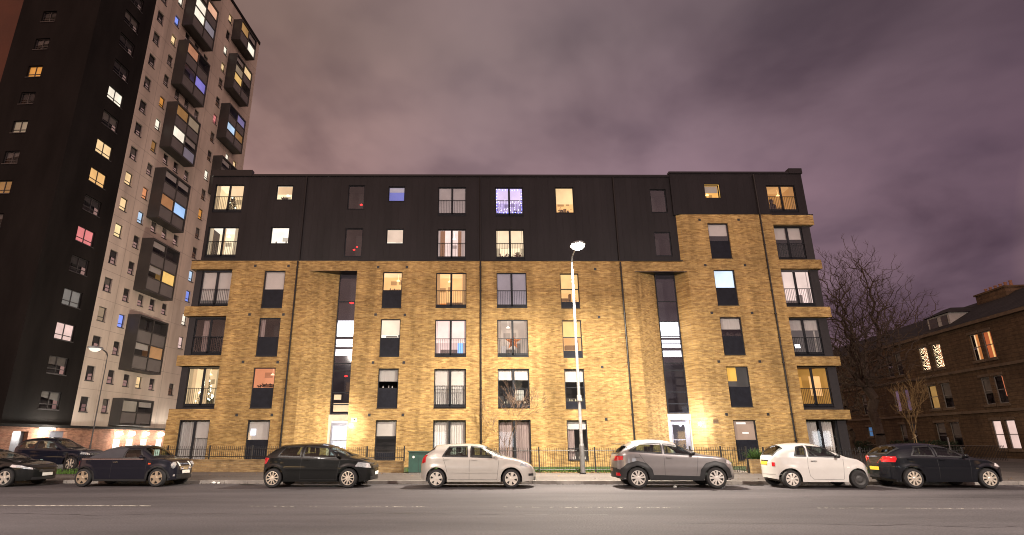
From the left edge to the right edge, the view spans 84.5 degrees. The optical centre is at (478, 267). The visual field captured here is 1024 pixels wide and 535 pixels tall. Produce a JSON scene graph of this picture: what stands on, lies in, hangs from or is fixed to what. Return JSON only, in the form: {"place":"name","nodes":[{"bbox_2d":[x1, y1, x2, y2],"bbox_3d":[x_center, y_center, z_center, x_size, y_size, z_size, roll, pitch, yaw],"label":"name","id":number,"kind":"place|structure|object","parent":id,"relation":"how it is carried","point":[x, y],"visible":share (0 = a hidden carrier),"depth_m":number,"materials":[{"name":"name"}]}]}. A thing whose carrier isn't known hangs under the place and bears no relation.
{"place":"outdoors","nodes":[
{"label":"outdoors","id":0,"kind":"place"},
{"bbox_2d":[57,464,78,473],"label":"yard","id":1,"kind":"structure","parent":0,"point":[59,466],"depth_m":32.29,"materials":[{"name":"concrete"}]},
{"bbox_2d":[13,437,102,469],"bbox_3d":[-22.746,10.088,30.501,4.204,1.681,2.205,0,-17,-1],"label":"parked car","id":2,"kind":"object","parent":1,"relation":"on","point":[56,455],"visible":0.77,"depth_m":29.70,"materials":[{"name":"black paint"}]},
{"bbox_2d":[87,346,107,448],"bbox_3d":[-23.525,8.327,33.908,0.680,7.050,1.975,0,-17,-1],"label":"street lamp","id":3,"kind":"object","parent":1,"relation":"on","point":[94,348],"visible":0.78,"depth_m":34.43,"materials":[{"name":"metal"}]},
{"bbox_2d":[0,0,260,457],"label":"tower block","id":4,"kind":"structure","parent":1,"relation":"on","point":[69,96],"depth_m":50.99,"materials":[{"name":"grey concrete"}]},
{"bbox_2d":[10,121,27,133],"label":"window","id":5,"kind":"structure","parent":4,"relation":"in","point":[19,126],"depth_m":47.34,"materials":[{"name":"beige glass"}]},
{"bbox_2d":[7,431,62,457],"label":"door","id":6,"kind":"structure","parent":4,"relation":"in","point":[17,436],"depth_m":41.62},
{"bbox_2d":[38,391,59,410],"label":"window","id":7,"kind":"structure","parent":4,"relation":"in","point":[47,397],"depth_m":44.43,"materials":[{"name":"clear glass"}]},
{"bbox_2d":[46,355,67,375],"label":"window","id":8,"kind":"structure","parent":4,"relation":"in","point":[54,364],"depth_m":45.17,"materials":[{"name":"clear glass"}]},
{"bbox_2d":[53,321,74,342],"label":"window","id":9,"kind":"structure","parent":4,"relation":"in","point":[64,332],"depth_m":45.88,"materials":[{"name":"pink glass"}]},
{"bbox_2d":[61,288,80,309],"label":"window","id":10,"kind":"structure","parent":4,"relation":"in","point":[71,298],"depth_m":46.72,"materials":[{"name":"grey glass"}]},
{"bbox_2d":[69,255,87,276],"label":"window","id":11,"kind":"structure","parent":4,"relation":"in","point":[76,264],"depth_m":47.67,"materials":[{"name":"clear glass"}]},
{"bbox_2d":[76,226,93,247],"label":"window","id":12,"kind":"structure","parent":4,"relation":"in","point":[84,236],"depth_m":48.33,"materials":[{"name":"pink glass"}]},
{"bbox_2d":[82,194,99,217],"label":"window","id":13,"kind":"structure","parent":4,"relation":"in","point":[89,204],"depth_m":49.28,"materials":[{"name":"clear glass"}]},
{"bbox_2d":[88,167,105,189],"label":"window","id":14,"kind":"structure","parent":4,"relation":"in","point":[96,177],"depth_m":49.92,"materials":[{"name":"orange glass"}]},
{"bbox_2d":[95,138,111,161],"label":"window","id":15,"kind":"structure","parent":4,"relation":"in","point":[102,148],"depth_m":50.75,"materials":[{"name":"yellow glass"}]},
{"bbox_2d":[101,110,117,133],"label":"window","id":16,"kind":"structure","parent":4,"relation":"in","point":[107,119],"depth_m":51.69,"materials":[{"name":"black glass"}]},
{"bbox_2d":[107,86,122,109],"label":"window","id":17,"kind":"structure","parent":4,"relation":"in","point":[113,95],"depth_m":52.38,"materials":[{"name":"white glass"}]},
{"bbox_2d":[113,59,127,83],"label":"window","id":18,"kind":"structure","parent":4,"relation":"in","point":[118,68],"depth_m":53.29,"materials":[{"name":"black glass"}]},
{"bbox_2d":[119,33,133,57],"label":"window","id":19,"kind":"structure","parent":4,"relation":"in","point":[124,42],"depth_m":54.16,"materials":[{"name":"black glass"}]},
{"bbox_2d":[124,10,137,34],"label":"window","id":20,"kind":"structure","parent":4,"relation":"in","point":[129,20],"depth_m":54.89,"materials":[{"name":"black glass"}]},
{"bbox_2d":[56,466,868,473],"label":"lawn","id":21,"kind":"structure","parent":0,"point":[736,468],"depth_m":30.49,"materials":[{"name":"green plant"}]},
{"bbox_2d":[474,381,546,449],"bbox_3d":[1.661,8.537,30.632,4.674,4.586,2.710,-8,-19,24],"label":"sapling","id":22,"kind":"object","parent":21,"relation":"on","point":[517,407],"visible":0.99,"depth_m":30.66,"materials":[{"name":"brown plant"}]},
{"bbox_2d":[0,483,1023,534],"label":"road","id":23,"kind":"structure","parent":0,"point":[482,509],"depth_m":13.44,"materials":[{"name":"grey asphalt"}]},
{"bbox_2d":[0,449,57,486],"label":"parked car","id":24,"kind":"object","parent":23,"relation":"on","point":[25,468],"visible":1,"depth_m":20.87,"materials":[{"name":"black paint"}]},
{"bbox_2d":[74,445,193,486],"bbox_3d":[-13.015,7.526,21.422,3.964,1.442,2.110,-1,-17,3],"label":"parked car","id":25,"kind":"object","parent":23,"relation":"on","point":[128,463],"visible":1,"depth_m":20.65,"materials":[{"name":"paint"}]},
{"bbox_2d":[263,443,378,487],"bbox_3d":[-5.793,7.282,20.790,4.128,1.502,2.123,-1,-17,3],"label":"parked car","id":26,"kind":"object","parent":23,"relation":"on","point":[287,464],"visible":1,"depth_m":19.98,"materials":[{"name":"black paint"}]},
{"bbox_2d":[421,443,535,487],"bbox_3d":[-0.023,7.179,20.474,4.135,1.482,2.092,-1,-17,3],"label":"parked car","id":27,"kind":"object","parent":23,"relation":"on","point":[496,466],"visible":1,"depth_m":19.67,"materials":[{"name":"beige paint"}]},
{"bbox_2d":[14,480,1023,484],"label":"kerb","id":28,"kind":"structure","parent":23,"relation":"on","point":[529,482],"depth_m":21.27,"materials":[{"name":"concrete"}]},
{"bbox_2d":[610,439,733,488],"bbox_3d":[6.838,6.994,20.153,4.180,1.610,2.171,-1,-17,3],"label":"parked car","id":29,"kind":"object","parent":23,"relation":"on","point":[630,465],"visible":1,"depth_m":19.32,"materials":[{"name":"grey metal"}]},
{"bbox_2d":[760,443,868,488],"bbox_3d":[11.809,6.981,19.927,3.384,1.477,2.034,-1,-17,3],"label":"parked car","id":30,"kind":"object","parent":23,"relation":"on","point":[786,465],"visible":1,"depth_m":19.20,"materials":[{"name":"white paint"}]},
{"bbox_2d":[865,443,1002,488],"bbox_3d":[15.928,6.946,19.825,3.908,1.461,2.130,-1,-17,3],"label":"parked car","id":31,"kind":"object","parent":23,"relation":"on","point":[905,464],"visible":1,"depth_m":19.06,"materials":[{"name":"black paint"}]},
{"bbox_2d":[46,452,1023,480],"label":"pavement","id":32,"kind":"structure","parent":0,"point":[1014,476],"depth_m":23.95,"materials":[{"name":"concrete"}]},
{"bbox_2d":[191,459,264,471],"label":"garden wall","id":33,"kind":"structure","parent":32,"relation":"on","point":[228,465],"depth_m":27.72,"materials":[{"name":"brick"}]},
{"bbox_2d":[126,445,279,458],"bbox_3d":[-13.544,9.239,28.106,8.759,0.670,0.066,-2,-17,5],"label":"garden railing","id":34,"kind":"object","parent":33,"relation":"on","point":[233,456],"visible":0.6,"depth_m":28.05,"materials":[{"name":"metal"}]},
{"bbox_2d":[377,461,404,472],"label":"garden wall","id":35,"kind":"structure","parent":32,"relation":"on","point":[390,466],"depth_m":27.00,"materials":[{"name":"brick"}]},
{"bbox_2d":[329,446,404,460],"bbox_3d":[-5.467,9.056,27.395,3.774,0.680,0.066,-2,-17,5],"label":"garden railing","id":36,"kind":"object","parent":35,"relation":"on","point":[382,457],"visible":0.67,"depth_m":27.32,"materials":[{"name":"metal"}]},
{"bbox_2d":[408,451,428,472],"bbox_3d":[-2.825,9.209,26.620,1.060,0.980,0.480,0,-17,-1],"label":"utility cabinet","id":37,"kind":"object","parent":32,"relation":"on","point":[415,461],"visible":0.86,"depth_m":26.45,"materials":[{"name":"metal"}]},
{"bbox_2d":[162,168,852,466],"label":"apartment building","id":38,"kind":"structure","parent":32,"relation":"on","point":[384,312],"depth_m":34.89,"materials":[{"name":"brick"}]},
{"bbox_2d":[175,420,209,458],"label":"window","id":39,"kind":"structure","parent":38,"relation":"in","point":[191,433],"depth_m":32.59,"materials":[{"name":"glass"}]},
{"bbox_2d":[182,368,218,407],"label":"window","id":40,"kind":"structure","parent":38,"relation":"in","point":[197,377],"depth_m":33.78,"materials":[{"name":"glass"}]},
{"bbox_2d":[191,319,225,354],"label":"window","id":41,"kind":"structure","parent":38,"relation":"in","point":[208,336],"depth_m":34.81,"materials":[{"name":"glass"}]},
{"bbox_2d":[198,271,231,305],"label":"window","id":42,"kind":"structure","parent":38,"relation":"in","point":[215,286],"depth_m":35.48,"materials":[{"name":"glass"}]},
{"bbox_2d":[204,227,238,257],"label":"window","id":43,"kind":"structure","parent":38,"relation":"in","point":[227,243],"depth_m":36.39,"materials":[{"name":"glass"}]},
{"bbox_2d":[213,185,244,211],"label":"window","id":44,"kind":"structure","parent":38,"relation":"in","point":[223,194],"depth_m":37.29,"materials":[{"name":"glass"}]},
{"bbox_2d":[244,420,269,458],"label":"window","id":45,"kind":"structure","parent":38,"relation":"in","point":[257,430],"depth_m":32.58,"materials":[{"name":"glass"}]},
{"bbox_2d":[249,368,275,408],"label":"window","id":46,"kind":"structure","parent":38,"relation":"in","point":[263,378],"depth_m":33.26,"materials":[{"name":"glass"}]},
{"bbox_2d":[255,318,280,356],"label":"window","id":47,"kind":"structure","parent":38,"relation":"in","point":[269,328],"depth_m":34.16,"materials":[{"name":"glass"}]},
{"bbox_2d":[261,271,285,307],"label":"window","id":48,"kind":"structure","parent":38,"relation":"in","point":[273,289],"depth_m":35.04,"materials":[{"name":"glass"}]},
{"bbox_2d":[269,227,289,243],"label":"window","id":49,"kind":"structure","parent":38,"relation":"in","point":[279,235],"depth_m":37.78,"materials":[{"name":"glass"}]},
{"bbox_2d":[275,186,292,199],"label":"window","id":50,"kind":"structure","parent":38,"relation":"in","point":[283,192],"depth_m":37.38,"materials":[{"name":"glass"}]},
{"bbox_2d":[330,421,347,454],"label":"entrance door","id":51,"kind":"structure","parent":38,"relation":"in","point":[338,434],"depth_m":34.86,"materials":[{"name":"white glass"}]},
{"bbox_2d":[343,229,362,256],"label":"stair window","id":52,"kind":"structure","parent":38,"relation":"in","point":[353,237],"depth_m":37.71,"materials":[{"name":"glass"}]},
{"bbox_2d":[347,186,364,208],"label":"stair window","id":53,"kind":"structure","parent":38,"relation":"in","point":[356,194],"depth_m":38.65,"materials":[{"name":"glass"}]},
{"bbox_2d":[374,420,396,460],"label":"window","id":54,"kind":"structure","parent":38,"relation":"in","point":[385,436],"depth_m":32.84,"materials":[{"name":"metal"}]},
{"bbox_2d":[376,369,398,408],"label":"window","id":55,"kind":"structure","parent":38,"relation":"in","point":[387,395],"depth_m":33.32,"materials":[{"name":"glass"}]},
{"bbox_2d":[379,319,400,356],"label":"window","id":56,"kind":"structure","parent":38,"relation":"in","point":[390,328],"depth_m":34.21,"materials":[{"name":"metal"}]},
{"bbox_2d":[382,272,402,307],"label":"window","id":57,"kind":"structure","parent":38,"relation":"in","point":[392,281],"depth_m":35.10,"materials":[{"name":"glass"}]},
{"bbox_2d":[386,229,403,243],"bbox_3d":[-5.421,-1.977,36.370,1.130,1.056,0.288,0,-17,-1],"label":"window","id":58,"kind":"structure","parent":38,"relation":"in","point":[394,236],"depth_m":36.48,"materials":[{"name":"glass"}]},
{"bbox_2d":[388,187,404,200],"bbox_3d":[-5.439,-4.829,37.245,1.110,1.086,0.288,0,-17,-1],"label":"window","id":59,"kind":"structure","parent":38,"relation":"in","point":[395,193],"depth_m":37.36,"materials":[{"name":"glass"}]},
{"bbox_2d":[433,420,465,454],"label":"window","id":60,"kind":"structure","parent":38,"relation":"in","point":[444,431],"depth_m":32.81,"materials":[{"name":"glass"}]},
{"bbox_2d":[434,369,465,407],"bbox_3d":[-1.719,7.205,33.430,1.920,2.300,0.385,0,-17,-1],"label":"window","id":61,"kind":"structure","parent":38,"relation":"in","point":[449,384],"depth_m":33.55,"materials":[{"name":"metal"}]},
{"bbox_2d":[435,320,465,356],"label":"window","id":62,"kind":"structure","parent":38,"relation":"in","point":[450,335],"depth_m":34.48,"materials":[{"name":"glass"}]},
{"bbox_2d":[435,273,465,307],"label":"window","id":63,"kind":"structure","parent":38,"relation":"in","point":[450,287],"depth_m":36.09,"materials":[{"name":"glass"}]},
{"bbox_2d":[437,230,465,259],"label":"window","id":64,"kind":"structure","parent":38,"relation":"in","point":[451,244],"depth_m":36.48,"materials":[{"name":"glass"}]},
{"bbox_2d":[438,187,465,215],"bbox_3d":[-1.768,-4.323,37.125,1.850,2.062,0.288,0,-17,-1],"label":"window","id":65,"kind":"structure","parent":38,"relation":"in","point":[451,201],"depth_m":37.21,"materials":[{"name":"glass"}]},
{"bbox_2d":[495,188,522,215],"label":"window","id":66,"kind":"structure","parent":38,"relation":"in","point":[506,197],"depth_m":37.39,"materials":[{"name":"glass"}]},
{"bbox_2d":[496,230,524,259],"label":"window","id":67,"kind":"structure","parent":38,"relation":"in","point":[509,243],"depth_m":36.46,"materials":[{"name":"glass"}]},
{"bbox_2d":[497,273,527,307],"bbox_3d":[2.045,1.450,35.181,1.900,2.270,0.288,0,-17,-1],"label":"window","id":68,"kind":"structure","parent":38,"relation":"in","point":[511,287],"depth_m":35.27,"materials":[{"name":"glass"}]},
{"bbox_2d":[497,320,528,356],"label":"window","id":69,"kind":"structure","parent":38,"relation":"in","point":[506,329],"depth_m":34.85,"materials":[{"name":"metal"}]},
{"bbox_2d":[498,369,529,407],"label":"window","id":70,"kind":"structure","parent":38,"relation":"in","point":[516,377],"depth_m":33.80,"materials":[{"name":"glass"}]},
{"bbox_2d":[498,420,531,463],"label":"window","id":71,"kind":"structure","parent":38,"relation":"in","point":[521,439],"depth_m":32.78,"materials":[{"name":"glass"}]},
{"bbox_2d":[555,188,573,212],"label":"window","id":72,"kind":"structure","parent":38,"relation":"in","point":[564,198],"depth_m":37.47,"materials":[{"name":"glass"}]},
{"bbox_2d":[560,274,580,308],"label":"window","id":73,"kind":"structure","parent":38,"relation":"in","point":[565,279],"depth_m":35.45,"materials":[{"name":"glass"}]},
{"bbox_2d":[562,320,582,357],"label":"window","id":74,"kind":"structure","parent":38,"relation":"in","point":[567,325],"depth_m":34.63,"materials":[{"name":"glass"}]},
{"bbox_2d":[564,369,585,408],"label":"window","id":75,"kind":"structure","parent":38,"relation":"in","point":[569,374],"depth_m":33.81,"materials":[{"name":"glass"}]},
{"bbox_2d":[567,420,587,460],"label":"window","id":76,"kind":"structure","parent":38,"relation":"in","point":[573,438],"depth_m":32.94,"materials":[{"name":"glass"}]},
{"bbox_2d":[650,190,667,212],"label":"stair window","id":77,"kind":"structure","parent":38,"relation":"in","point":[658,197],"depth_m":38.79,"materials":[{"name":"glass"}]},
{"bbox_2d":[654,232,672,255],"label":"stair window","id":78,"kind":"structure","parent":38,"relation":"in","point":[662,239],"depth_m":37.87,"materials":[{"name":"glass"}]},
{"bbox_2d":[670,420,687,452],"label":"entrance door","id":79,"kind":"structure","parent":38,"relation":"in","point":[678,427],"depth_m":34.99,"materials":[{"name":"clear glass"}]},
{"bbox_2d":[704,185,719,197],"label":"window","id":80,"kind":"structure","parent":38,"relation":"in","point":[711,191],"depth_m":37.73,"materials":[{"name":"glass"}]},
{"bbox_2d":[707,223,732,258],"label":"window","id":81,"kind":"structure","parent":38,"relation":"in","point":[720,247],"depth_m":36.25,"materials":[{"name":"glass"}]},
{"bbox_2d":[713,270,739,305],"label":"window","id":82,"kind":"structure","parent":38,"relation":"in","point":[725,284],"depth_m":35.33,"materials":[{"name":"glass"}]},
{"bbox_2d":[720,317,745,354],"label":"window","id":83,"kind":"structure","parent":38,"relation":"in","point":[731,327],"depth_m":34.44,"materials":[{"name":"glass"}]},
{"bbox_2d":[726,367,752,406],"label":"window","id":84,"kind":"structure","parent":38,"relation":"in","point":[738,377],"depth_m":33.54,"materials":[{"name":"glass"}]},
{"bbox_2d":[733,420,759,460],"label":"window","id":85,"kind":"structure","parent":38,"relation":"in","point":[745,431],"depth_m":32.84,"materials":[{"name":"glass"}]},
{"bbox_2d":[766,186,797,211],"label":"window","id":86,"kind":"structure","parent":38,"relation":"in","point":[784,198],"depth_m":37.55,"materials":[{"name":"glass"}]},
{"bbox_2d":[774,227,806,259],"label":"window","id":87,"kind":"structure","parent":38,"relation":"in","point":[789,240],"depth_m":36.87,"materials":[{"name":"glass"}]},
{"bbox_2d":[781,271,815,305],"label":"window","id":88,"kind":"structure","parent":38,"relation":"in","point":[797,286],"depth_m":35.93,"materials":[{"name":"glass"}]},
{"bbox_2d":[789,319,824,355],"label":"window","id":89,"kind":"structure","parent":38,"relation":"in","point":[804,332],"depth_m":35.09,"materials":[{"name":"glass"}]},
{"bbox_2d":[797,367,834,407],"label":"window","id":90,"kind":"structure","parent":38,"relation":"in","point":[815,388],"depth_m":34.39,"materials":[{"name":"glass"}]},
{"bbox_2d":[806,420,841,454],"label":"window","id":91,"kind":"structure","parent":38,"relation":"in","point":[823,433],"depth_m":33.27,"materials":[{"name":"metal"}]},
{"bbox_2d":[433,447,667,472],"bbox_3d":[3.271,9.079,26.559,11.070,1.160,0.066,-2,-17,5],"label":"garden railing","id":92,"kind":"object","parent":32,"relation":"on","point":[574,450],"visible":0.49,"depth_m":26.48,"materials":[{"name":"metal"}]},
{"bbox_2d":[570,241,585,473],"bbox_3d":[4.703,4.015,25.903,0.680,10.450,2.425,0,-17,-1],"label":"street lamp","id":93,"kind":"object","parent":32,"relation":"on","point":[577,245],"visible":0.98,"depth_m":26.49,"materials":[{"name":"metal"}]},
{"bbox_2d":[689,446,749,472],"bbox_3d":[11.053,8.842,25.892,2.578,1.180,0.066,-2,-17,5],"label":"garden railing","id":94,"kind":"object","parent":32,"relation":"on","point":[727,450],"visible":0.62,"depth_m":25.92,"materials":[{"name":"metal"}]},
{"bbox_2d":[745,459,761,473],"bbox_3d":[12.694,9.092,25.758,0.680,0.615,0.600,0,-17,-1],"label":"brick planter","id":95,"kind":"object","parent":32,"relation":"on","point":[754,466],"visible":0.68,"depth_m":25.50,"materials":[{"name":"brick"}]},
{"bbox_2d":[762,447,963,470],"bbox_3d":[17.308,8.679,25.349,8.608,1.140,0.066,-2,-17,5],"label":"garden railing","id":96,"kind":"object","parent":32,"relation":"on","point":[944,450],"visible":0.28,"depth_m":25.41,"materials":[{"name":"metal"}]},
{"bbox_2d":[832,326,905,454],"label":"bare tree","id":97,"kind":"object","parent":32,"relation":"on","point":[849,428],"visible":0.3,"depth_m":56.22,"materials":[{"name":"brown plant"}]},
{"bbox_2d":[817,235,946,451],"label":"bare tree","id":98,"kind":"object","parent":32,"relation":"on","point":[860,373],"visible":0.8,"depth_m":48.93,"materials":[{"name":"brown plant"}]},
{"bbox_2d":[854,291,939,375],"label":"bare tree","id":99,"kind":"object","parent":32,"relation":"on","point":[893,322],"visible":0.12,"depth_m":72.52,"materials":[{"name":"brown plant"}]},
{"bbox_2d":[889,439,963,454],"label":"garden hedge","id":100,"kind":"object","parent":32,"relation":"on","point":[939,442],"visible":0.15,"depth_m":48.21,"materials":[{"name":"brown plant"}]},
{"bbox_2d":[867,437,1007,460],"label":"garden railing","id":101,"kind":"object","parent":32,"relation":"on","point":[949,445],"visible":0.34,"depth_m":41.69,"materials":[{"name":"metal"}]},
{"bbox_2d":[52,0,1023,441],"label":"sky","id":102,"kind":"structure","parent":0,"point":[902,121],"materials":[{"name":"purple"}]},
{"bbox_2d":[833,280,1023,458],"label":"tenement building","id":103,"kind":"structure","parent":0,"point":[975,397],"depth_m":49.04,"materials":[{"name":"stone"}]},
{"bbox_2d":[927,385,939,408],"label":"window","id":104,"kind":"structure","parent":103,"relation":"in","point":[933,389],"depth_m":52.73,"materials":[{"name":"glass"}]},
{"bbox_2d":[941,383,954,407],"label":"window","id":105,"kind":"structure","parent":103,"relation":"in","point":[946,387],"depth_m":50.94,"materials":[{"name":"paint"}]},
{"bbox_2d":[950,422,964,447],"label":"window","id":106,"kind":"structure","parent":103,"relation":"in","point":[955,425],"depth_m":49.95,"materials":[{"name":"paint"}]},
{"bbox_2d":[981,330,996,357],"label":"window","id":107,"kind":"structure","parent":103,"relation":"in","point":[987,335],"depth_m":45.83,"materials":[{"name":"paint"}]},
{"bbox_2d":[981,376,1004,404],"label":"window","id":108,"kind":"structure","parent":103,"relation":"in","point":[985,381],"depth_m":46.02,"materials":[{"name":"glass"}]},
{"bbox_2d":[992,420,1007,448],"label":"window","id":109,"kind":"structure","parent":103,"relation":"in","point":[998,430],"depth_m":45.07,"materials":[{"name":"glass"}]},
{"bbox_2d":[1005,420,1021,448],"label":"window","id":110,"kind":"structure","parent":103,"relation":"in","point":[1011,427],"depth_m":43.71,"materials":[{"name":"glass"}]},
{"bbox_2d":[852,454,1023,472],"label":"side road","id":111,"kind":"structure","parent":0,"point":[1012,466],"depth_m":32.10,"materials":[{"name":"grey asphalt"}]},
{"bbox_2d":[888,372,928,452],"bbox_3d":[30.541,10.403,39.554,2.549,6.155,3.923,-9,-19,27],"label":"young tree","id":112,"kind":"object","parent":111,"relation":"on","point":[912,397],"visible":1,"depth_m":39.61,"materials":[{"name":"brown plant"}]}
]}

